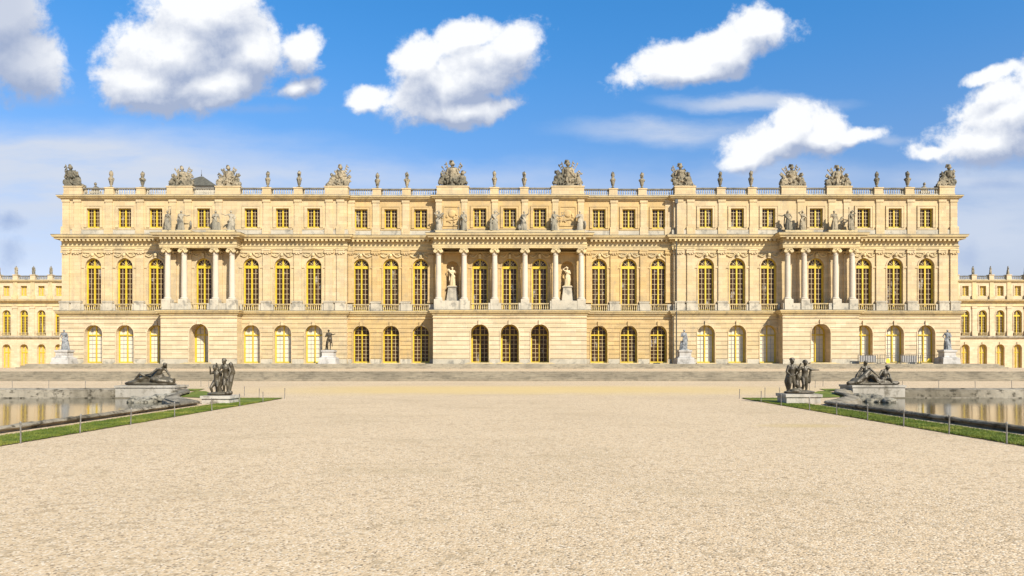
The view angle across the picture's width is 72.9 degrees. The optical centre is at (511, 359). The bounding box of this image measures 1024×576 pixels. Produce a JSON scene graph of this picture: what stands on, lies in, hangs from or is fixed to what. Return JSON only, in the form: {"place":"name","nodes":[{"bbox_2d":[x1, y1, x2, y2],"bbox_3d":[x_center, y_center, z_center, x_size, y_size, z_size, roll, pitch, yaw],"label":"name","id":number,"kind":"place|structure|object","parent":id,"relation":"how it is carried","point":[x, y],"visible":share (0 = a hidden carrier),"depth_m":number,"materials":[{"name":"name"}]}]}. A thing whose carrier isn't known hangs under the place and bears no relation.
{"place":"outdoors","nodes":[
{"label":"outdoors","id":0,"kind":"place"},
{"bbox_2d":[0,389,280,445],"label":"grass","id":1,"kind":"structure","parent":0,"point":[33,435],"depth_m":19.88,"materials":[{"name":"plant"}]},
{"bbox_2d":[50,186,968,363],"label":"palace","id":2,"kind":"structure","parent":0,"point":[720,275],"depth_m":85.00,"materials":[{"name":"stone"}]},
{"bbox_2d":[63,164,86,187],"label":"trophy","id":3,"kind":"object","parent":2,"relation":"on","point":[72,177],"visible":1,"depth_m":85.13,"materials":[{"name":"stone"}]},
{"bbox_2d":[87,259,100,309],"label":"window","id":4,"kind":"structure","parent":2,"relation":"in","point":[94,265],"depth_m":85.39,"materials":[{"name":"yellow paint"}]},
{"bbox_2d":[88,209,99,227],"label":"window","id":5,"kind":"structure","parent":2,"relation":"in","point":[93,214],"depth_m":85.35,"materials":[{"name":"yellow paint"}]},
{"bbox_2d":[88,325,101,362],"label":"window","id":6,"kind":"structure","parent":2,"relation":"in","point":[94,333],"depth_m":85.72,"materials":[{"name":"glass"}]},
{"bbox_2d":[118,259,131,309],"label":"window","id":7,"kind":"structure","parent":2,"relation":"in","point":[125,265],"depth_m":85.39,"materials":[{"name":"yellow paint"}]},
{"bbox_2d":[119,209,130,227],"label":"window","id":8,"kind":"structure","parent":2,"relation":"in","point":[124,214],"depth_m":85.31,"materials":[{"name":"yellow paint"}]},
{"bbox_2d":[119,325,132,362],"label":"window","id":9,"kind":"structure","parent":2,"relation":"in","point":[126,332],"depth_m":85.72,"materials":[{"name":"glass"}]},
{"bbox_2d":[150,325,160,362],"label":"window","id":10,"kind":"structure","parent":2,"relation":"in","point":[155,333],"depth_m":85.72,"materials":[{"name":"glass"}]},
{"bbox_2d":[150,209,161,227],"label":"window","id":11,"kind":"structure","parent":2,"relation":"in","point":[155,214],"depth_m":85.29,"materials":[{"name":"yellow paint"}]},
{"bbox_2d":[149,259,163,309],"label":"window","id":12,"kind":"structure","parent":2,"relation":"in","point":[156,267],"depth_m":85.39,"materials":[{"name":"yellow paint"}]},
{"bbox_2d":[168,166,193,185],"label":"trophy","id":13,"kind":"object","parent":2,"relation":"on","point":[182,178],"visible":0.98,"depth_m":85.17,"materials":[{"name":"stone"}]},
{"bbox_2d":[175,211,191,229],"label":"portico statue","id":14,"kind":"object","parent":2,"relation":"on","point":[180,223],"visible":0.98,"depth_m":83.80,"materials":[{"name":"stone"}]},
{"bbox_2d":[195,325,207,361],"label":"window","id":15,"kind":"structure","parent":2,"relation":"in","point":[201,333],"depth_m":85.16,"materials":[{"name":"glass"}]},
{"bbox_2d":[197,259,210,308],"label":"window","id":16,"kind":"structure","parent":2,"relation":"in","point":[204,265],"depth_m":85.37,"materials":[{"name":"yellow paint"}]},
{"bbox_2d":[198,209,209,227],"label":"window","id":17,"kind":"structure","parent":2,"relation":"in","point":[203,214],"depth_m":85.35,"materials":[{"name":"yellow paint"}]},
{"bbox_2d":[193,170,215,193],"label":"roof pavilion","id":18,"kind":"structure","parent":2,"relation":"on","point":[201,182],"depth_m":107.05,"materials":[{"name":"grey stone"}]},
{"bbox_2d":[216,165,241,186],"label":"trophy","id":19,"kind":"object","parent":2,"relation":"on","point":[228,178],"visible":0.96,"depth_m":85.15,"materials":[{"name":"stone"}]},
{"bbox_2d":[245,209,256,227],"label":"window","id":20,"kind":"structure","parent":2,"relation":"in","point":[250,214],"depth_m":85.35,"materials":[{"name":"yellow paint"}]},
{"bbox_2d":[244,259,258,309],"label":"window","id":21,"kind":"structure","parent":2,"relation":"in","point":[251,266],"depth_m":85.39,"materials":[{"name":"yellow paint"}]},
{"bbox_2d":[244,325,259,362],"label":"window","id":22,"kind":"structure","parent":2,"relation":"in","point":[251,334],"depth_m":85.72,"materials":[{"name":"glass"}]},
{"bbox_2d":[275,259,289,309],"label":"window","id":23,"kind":"structure","parent":2,"relation":"in","point":[282,267],"depth_m":85.39,"materials":[{"name":"yellow paint"}]},
{"bbox_2d":[275,325,290,362],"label":"window","id":24,"kind":"structure","parent":2,"relation":"in","point":[283,333],"depth_m":85.72,"materials":[{"name":"glass"}]},
{"bbox_2d":[277,209,288,227],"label":"window","id":25,"kind":"structure","parent":2,"relation":"in","point":[282,214],"depth_m":85.35,"materials":[{"name":"yellow paint"}]},
{"bbox_2d":[306,259,320,309],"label":"window","id":26,"kind":"structure","parent":2,"relation":"in","point":[313,268],"depth_m":85.39,"materials":[{"name":"yellow paint"}]},
{"bbox_2d":[306,325,321,362],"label":"window","id":27,"kind":"structure","parent":2,"relation":"in","point":[313,334],"depth_m":85.72,"materials":[{"name":"glass"}]},
{"bbox_2d":[308,209,319,227],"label":"window","id":28,"kind":"structure","parent":2,"relation":"in","point":[313,214],"depth_m":85.35,"materials":[{"name":"yellow paint"}]},
{"bbox_2d":[325,164,350,185],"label":"trophy","id":29,"kind":"object","parent":2,"relation":"on","point":[340,177],"visible":0.95,"depth_m":85.15,"materials":[{"name":"stone"}]},
{"bbox_2d":[354,326,368,362],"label":"window","id":30,"kind":"structure","parent":2,"relation":"in","point":[361,333],"depth_m":86.14,"materials":[{"name":"yellow paint"}]},
{"bbox_2d":[354,259,368,310],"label":"window","id":31,"kind":"structure","parent":2,"relation":"in","point":[361,267],"depth_m":85.89,"materials":[{"name":"yellow paint"}]},
{"bbox_2d":[355,210,367,227],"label":"window","id":32,"kind":"structure","parent":2,"relation":"in","point":[361,216],"depth_m":85.85,"materials":[{"name":"yellow paint"}]},
{"bbox_2d":[383,326,398,362],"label":"window","id":33,"kind":"structure","parent":2,"relation":"in","point":[391,333],"depth_m":86.14,"materials":[{"name":"yellow paint"}]},
{"bbox_2d":[383,259,398,310],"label":"window","id":34,"kind":"structure","parent":2,"relation":"in","point":[391,267],"depth_m":85.89,"materials":[{"name":"yellow paint"}]},
{"bbox_2d":[385,210,396,227],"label":"window","id":35,"kind":"structure","parent":2,"relation":"in","point":[390,215],"depth_m":85.85,"materials":[{"name":"yellow paint"}]},
{"bbox_2d":[413,326,428,362],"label":"window","id":36,"kind":"structure","parent":2,"relation":"in","point":[421,333],"depth_m":86.14,"materials":[{"name":"yellow paint"}]},
{"bbox_2d":[413,259,428,310],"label":"window","id":37,"kind":"structure","parent":2,"relation":"in","point":[420,267],"depth_m":85.89,"materials":[{"name":"yellow paint"}]},
{"bbox_2d":[415,210,426,227],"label":"window","id":38,"kind":"structure","parent":2,"relation":"in","point":[420,215],"depth_m":85.85,"materials":[{"name":"yellow paint"}]},
{"bbox_2d":[438,160,467,185],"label":"trophy","id":39,"kind":"object","parent":2,"relation":"on","point":[452,176],"visible":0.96,"depth_m":85.11,"materials":[{"name":"stone"}]},
{"bbox_2d":[473,209,485,227],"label":"window","id":40,"kind":"structure","parent":2,"relation":"in","point":[479,215],"depth_m":85.29,"materials":[{"name":"yellow paint"}]},
{"bbox_2d":[471,325,488,361],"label":"window","id":41,"kind":"structure","parent":2,"relation":"in","point":[480,333],"depth_m":85.16,"materials":[{"name":"glass"}]},
{"bbox_2d":[472,259,487,308],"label":"window","id":42,"kind":"structure","parent":2,"relation":"in","point":[479,267],"depth_m":85.85,"materials":[{"name":"yellow paint"}]},
{"bbox_2d":[503,209,515,227],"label":"window","id":43,"kind":"structure","parent":2,"relation":"in","point":[509,215],"depth_m":85.29,"materials":[{"name":"yellow paint"}]},
{"bbox_2d":[501,325,518,361],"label":"window","id":44,"kind":"structure","parent":2,"relation":"in","point":[509,333],"depth_m":85.16,"materials":[{"name":"yellow paint"}]},
{"bbox_2d":[502,259,517,308],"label":"window","id":45,"kind":"structure","parent":2,"relation":"in","point":[509,267],"depth_m":85.85,"materials":[{"name":"yellow paint"}]},
{"bbox_2d":[531,325,547,361],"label":"window","id":46,"kind":"structure","parent":2,"relation":"in","point":[539,333],"depth_m":85.16,"materials":[{"name":"glass"}]},
{"bbox_2d":[532,259,546,308],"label":"window","id":47,"kind":"structure","parent":2,"relation":"in","point":[539,267],"depth_m":85.89,"materials":[{"name":"yellow paint"}]},
{"bbox_2d":[533,209,545,227],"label":"window","id":48,"kind":"structure","parent":2,"relation":"in","point":[539,215],"depth_m":85.29,"materials":[{"name":"yellow paint"}]},
{"bbox_2d":[552,160,582,185],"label":"trophy","id":49,"kind":"object","parent":2,"relation":"on","point":[567,176],"visible":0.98,"depth_m":85.11,"materials":[{"name":"stone"}]},
{"bbox_2d":[591,326,606,362],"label":"window","id":50,"kind":"structure","parent":2,"relation":"in","point":[598,333],"depth_m":86.14,"materials":[{"name":"yellow paint"}]},
{"bbox_2d":[591,259,606,310],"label":"window","id":51,"kind":"structure","parent":2,"relation":"in","point":[599,268],"depth_m":85.89,"materials":[{"name":"yellow paint"}]},
{"bbox_2d":[593,210,604,227],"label":"window","id":52,"kind":"structure","parent":2,"relation":"in","point":[598,215],"depth_m":85.85,"materials":[{"name":"yellow paint"}]},
{"bbox_2d":[621,326,635,362],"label":"window","id":53,"kind":"structure","parent":2,"relation":"in","point":[628,333],"depth_m":86.14,"materials":[{"name":"yellow paint"}]},
{"bbox_2d":[621,259,635,310],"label":"window","id":54,"kind":"structure","parent":2,"relation":"in","point":[628,267],"depth_m":85.89,"materials":[{"name":"yellow paint"}]},
{"bbox_2d":[622,210,634,227],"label":"window","id":55,"kind":"structure","parent":2,"relation":"in","point":[628,216],"depth_m":85.85,"materials":[{"name":"yellow paint"}]},
{"bbox_2d":[650,326,665,362],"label":"window","id":56,"kind":"structure","parent":2,"relation":"in","point":[657,334],"depth_m":86.14,"materials":[{"name":"yellow paint"}]},
{"bbox_2d":[651,259,665,310],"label":"window","id":57,"kind":"structure","parent":2,"relation":"in","point":[657,266],"depth_m":85.85,"materials":[{"name":"yellow paint"}]},
{"bbox_2d":[652,210,664,227],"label":"window","id":58,"kind":"structure","parent":2,"relation":"in","point":[658,216],"depth_m":85.85,"materials":[{"name":"yellow paint"}]},
{"bbox_2d":[671,163,695,186],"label":"trophy","id":59,"kind":"object","parent":2,"relation":"on","point":[680,176],"visible":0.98,"depth_m":85.13,"materials":[{"name":"stone"}]},
{"bbox_2d":[697,325,712,362],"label":"window","id":60,"kind":"structure","parent":2,"relation":"in","point":[705,333],"depth_m":85.72,"materials":[{"name":"glass"}]},
{"bbox_2d":[698,259,712,309],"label":"window","id":61,"kind":"structure","parent":2,"relation":"in","point":[705,266],"depth_m":85.39,"materials":[{"name":"yellow paint"}]},
{"bbox_2d":[700,209,711,227],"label":"window","id":62,"kind":"structure","parent":2,"relation":"in","point":[705,214],"depth_m":85.35,"materials":[{"name":"yellow paint"}]},
{"bbox_2d":[729,325,743,362],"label":"window","id":63,"kind":"structure","parent":2,"relation":"in","point":[736,333],"depth_m":85.72,"materials":[{"name":"glass"}]},
{"bbox_2d":[730,259,743,309],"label":"window","id":64,"kind":"structure","parent":2,"relation":"in","point":[736,265],"depth_m":85.39,"materials":[{"name":"yellow paint"}]},
{"bbox_2d":[731,209,742,227],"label":"window","id":65,"kind":"structure","parent":2,"relation":"in","point":[736,214],"depth_m":85.35,"materials":[{"name":"yellow paint"}]},
{"bbox_2d":[760,325,775,362],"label":"window","id":66,"kind":"structure","parent":2,"relation":"in","point":[767,333],"depth_m":85.72,"materials":[{"name":"glass"}]},
{"bbox_2d":[762,209,773,227],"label":"window","id":67,"kind":"structure","parent":2,"relation":"in","point":[767,214],"depth_m":85.35,"materials":[{"name":"yellow paint"}]},
{"bbox_2d":[761,259,775,309],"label":"window","id":68,"kind":"structure","parent":2,"relation":"in","point":[768,267],"depth_m":85.39,"materials":[{"name":"yellow paint"}]},
{"bbox_2d":[779,164,805,186],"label":"trophy","id":69,"kind":"object","parent":2,"relation":"on","point":[791,177],"visible":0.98,"depth_m":85.18,"materials":[{"name":"stone"}]},
{"bbox_2d":[808,259,822,308],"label":"window","id":70,"kind":"structure","parent":2,"relation":"in","point":[815,267],"depth_m":85.39,"materials":[{"name":"yellow paint"}]},
{"bbox_2d":[810,209,821,227],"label":"window","id":71,"kind":"structure","parent":2,"relation":"in","point":[815,214],"depth_m":85.35,"materials":[{"name":"yellow paint"}]},
{"bbox_2d":[811,325,824,361],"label":"window","id":72,"kind":"structure","parent":2,"relation":"in","point":[818,334],"depth_m":85.16,"materials":[{"name":"yellow paint"}]},
{"bbox_2d":[824,165,850,186],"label":"trophy","id":73,"kind":"object","parent":2,"relation":"on","point":[837,177],"visible":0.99,"depth_m":85.14,"materials":[{"name":"stone"}]},
{"bbox_2d":[856,259,869,309],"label":"window","id":74,"kind":"structure","parent":2,"relation":"in","point":[863,265],"depth_m":85.39,"materials":[{"name":"yellow paint"}]},
{"bbox_2d":[858,209,868,227],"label":"window","id":75,"kind":"structure","parent":2,"relation":"in","point":[863,214],"depth_m":85.29,"materials":[{"name":"yellow paint"}]},
{"bbox_2d":[859,325,869,361],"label":"window","id":76,"kind":"structure","parent":2,"relation":"in","point":[864,333],"depth_m":85.72,"materials":[{"name":"glass"}]},
{"bbox_2d":[886,325,900,362],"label":"window","id":77,"kind":"structure","parent":2,"relation":"in","point":[893,334],"depth_m":85.72,"materials":[{"name":"glass"}]},
{"bbox_2d":[887,259,901,309],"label":"window","id":78,"kind":"structure","parent":2,"relation":"in","point":[894,268],"depth_m":85.39,"materials":[{"name":"yellow paint"}]},
{"bbox_2d":[889,209,899,227],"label":"window","id":79,"kind":"structure","parent":2,"relation":"in","point":[894,214],"depth_m":85.31,"materials":[{"name":"yellow paint"}]},
{"bbox_2d":[918,325,931,362],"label":"window","id":80,"kind":"structure","parent":2,"relation":"in","point":[924,332],"depth_m":85.72,"materials":[{"name":"glass"}]},
{"bbox_2d":[919,259,932,309],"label":"window","id":81,"kind":"structure","parent":2,"relation":"in","point":[925,265],"depth_m":85.39,"materials":[{"name":"yellow paint"}]},
{"bbox_2d":[920,209,931,227],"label":"window","id":82,"kind":"structure","parent":2,"relation":"in","point":[925,214],"depth_m":85.31,"materials":[{"name":"yellow paint"}]},
{"bbox_2d":[934,164,956,187],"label":"trophy","id":83,"kind":"object","parent":2,"relation":"on","point":[947,177],"visible":1,"depth_m":85.13,"materials":[{"name":"stone"}]},
{"bbox_2d":[0,381,1023,575],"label":"gravel court","id":84,"kind":"object","parent":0,"point":[511,478],"visible":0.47,"depth_m":9.79,"materials":[{"name":"beige gravel"}]},
{"bbox_2d":[0,388,199,432],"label":"pool basin","id":85,"kind":"object","parent":84,"relation":"on","point":[168,401],"visible":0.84,"depth_m":30.14,"materials":[{"name":"stone"}]},
{"bbox_2d":[0,398,161,425],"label":"water","id":86,"kind":"structure","parent":85,"relation":"in","point":[16,410],"depth_m":30.80,"materials":[{"name":"grey liquid"}]},
{"bbox_2d":[114,363,188,396],"bbox_3d":[-20.350,1.222,39.200,3.400,2.157,1.600,0,0,0],"label":"bronze group","id":87,"kind":"object","parent":85,"relation":"on","point":[156,381],"visible":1,"depth_m":38.61,"materials":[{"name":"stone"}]},
{"bbox_2d":[126,391,181,402],"bbox_3d":[-17.866,2.005,35.893,1.732,0.721,4.025,0,0,36],"label":"carved rockwork","id":88,"kind":"object","parent":85,"relation":"in","point":[149,399],"visible":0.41,"depth_m":34.63,"materials":[{"name":"stone"}]},
{"bbox_2d":[200,358,238,403],"bbox_3d":[-12.150,0.906,28.900,1.220,1.988,1.100,0,0,0],"label":"bronze group","id":89,"kind":"object","parent":84,"relation":"on","point":[219,395],"visible":1,"depth_m":28.79,"materials":[{"name":"metal"}]},
{"bbox_2d":[776,357,822,403],"bbox_3d":[12.000,0.895,28.900,1.600,2.011,1.100,0,0,0],"label":"bronze group","id":90,"kind":"object","parent":84,"relation":"on","point":[798,394],"visible":1,"depth_m":28.78,"materials":[{"name":"metal"}]},
{"bbox_2d":[824,388,1023,432],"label":"pool basin","id":91,"kind":"object","parent":84,"relation":"in","point":[849,399],"visible":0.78,"depth_m":30.75,"materials":[{"name":"stone"}]},
{"bbox_2d":[833,393,896,402],"bbox_3d":[17.855,1.987,35.973,1.716,0.645,4.046,0,0,-36],"label":"carved rockwork","id":92,"kind":"object","parent":91,"relation":"in","point":[871,398],"visible":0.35,"depth_m":34.72,"materials":[{"name":"stone"}]},
{"bbox_2d":[839,360,906,396],"bbox_3d":[20.317,1.163,39.200,3.067,2.275,1.600,0,0,0],"label":"bronze group","id":93,"kind":"object","parent":91,"relation":"on","point":[863,381],"visible":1,"depth_m":38.73,"materials":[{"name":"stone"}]},
{"bbox_2d":[862,398,1023,425],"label":"water","id":94,"kind":"structure","parent":91,"relation":"in","point":[1005,410],"depth_m":30.80,"materials":[{"name":"grey liquid"}]},
{"bbox_2d":[0,0,1023,326],"label":"sky","id":95,"kind":"structure","parent":0,"point":[390,89],"materials":[{"name":"blue"}]},
{"bbox_2d":[743,389,1023,445],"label":"grass","id":96,"kind":"structure","parent":0,"point":[996,436],"depth_m":19.82,"materials":[{"name":"plant"}]},
{"label":"ground","id":97,"kind":"structure","parent":0,"visible":0},
{"bbox_2d":[0,274,61,367],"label":"palace wing","id":98,"kind":"structure","parent":97,"relation":"on","point":[29,325],"depth_m":175.00,"materials":[{"name":"beige stone"}]},
{"bbox_2d":[4,344,10,367],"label":"window","id":99,"kind":"structure","parent":98,"relation":"in","point":[7,350],"depth_m":175.59,"materials":[{"name":"yellow paint"}]},
{"bbox_2d":[4,310,10,334],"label":"window","id":100,"kind":"structure","parent":98,"relation":"in","point":[7,316],"depth_m":175.47,"materials":[{"name":"yellow paint"}]},
{"bbox_2d":[21,310,27,334],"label":"window","id":101,"kind":"structure","parent":98,"relation":"in","point":[24,314],"depth_m":175.47,"materials":[{"name":"yellow paint"}]},
{"bbox_2d":[38,310,45,334],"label":"window","id":102,"kind":"structure","parent":98,"relation":"in","point":[41,315],"depth_m":175.47,"materials":[{"name":"yellow paint"}]},
{"bbox_2d":[0,368,1023,370],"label":"terrace","id":103,"kind":"structure","parent":97,"relation":"on","point":[14,369],"depth_m":72.99,"materials":[{"name":"beige stone"}]},
{"bbox_2d":[0,371,1023,380],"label":"terrace steps","id":104,"kind":"structure","parent":103,"relation":"on","point":[510,375],"depth_m":59.79,"materials":[{"name":"stone"}]},
{"bbox_2d":[15,364,1008,368],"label":"podium steps","id":105,"kind":"structure","parent":103,"relation":"on","point":[508,366],"depth_m":79.66,"materials":[{"name":"stone"}]},
{"bbox_2d":[50,330,77,363],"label":"statue","id":106,"kind":"object","parent":105,"relation":"on","point":[64,354],"visible":1,"depth_m":81.10,"materials":[{"name":"stone"}]},
{"bbox_2d":[318,329,339,363],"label":"statue","id":107,"kind":"object","parent":105,"relation":"on","point":[328,356],"visible":1,"depth_m":81.02,"materials":[{"name":"stone"}]},
{"bbox_2d":[673,330,694,363],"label":"statue","id":108,"kind":"object","parent":105,"relation":"on","point":[684,356],"visible":1,"depth_m":81.02,"materials":[{"name":"stone"}]},
{"bbox_2d":[933,330,960,363],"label":"statue","id":109,"kind":"object","parent":105,"relation":"on","point":[947,354],"visible":1,"depth_m":81.15,"materials":[{"name":"stone"}]},
{"bbox_2d":[958,274,1023,367],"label":"palace wing","id":110,"kind":"structure","parent":97,"relation":"on","point":[992,324],"depth_m":175.00,"materials":[{"name":"beige stone"}]},
{"bbox_2d":[961,311,967,334],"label":"window","id":111,"kind":"structure","parent":110,"relation":"in","point":[964,318],"depth_m":175.47,"materials":[{"name":"yellow paint"}]},
{"bbox_2d":[979,310,985,334],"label":"window","id":112,"kind":"structure","parent":110,"relation":"in","point":[982,315],"depth_m":175.47,"materials":[{"name":"yellow paint"}]},
{"bbox_2d":[996,310,1002,334],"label":"window","id":113,"kind":"structure","parent":110,"relation":"in","point":[999,315],"depth_m":175.47,"materials":[{"name":"yellow paint"}]},
{"bbox_2d":[1013,310,1020,334],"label":"window","id":114,"kind":"structure","parent":110,"relation":"in","point":[1017,315],"depth_m":175.47,"materials":[{"name":"yellow paint"}]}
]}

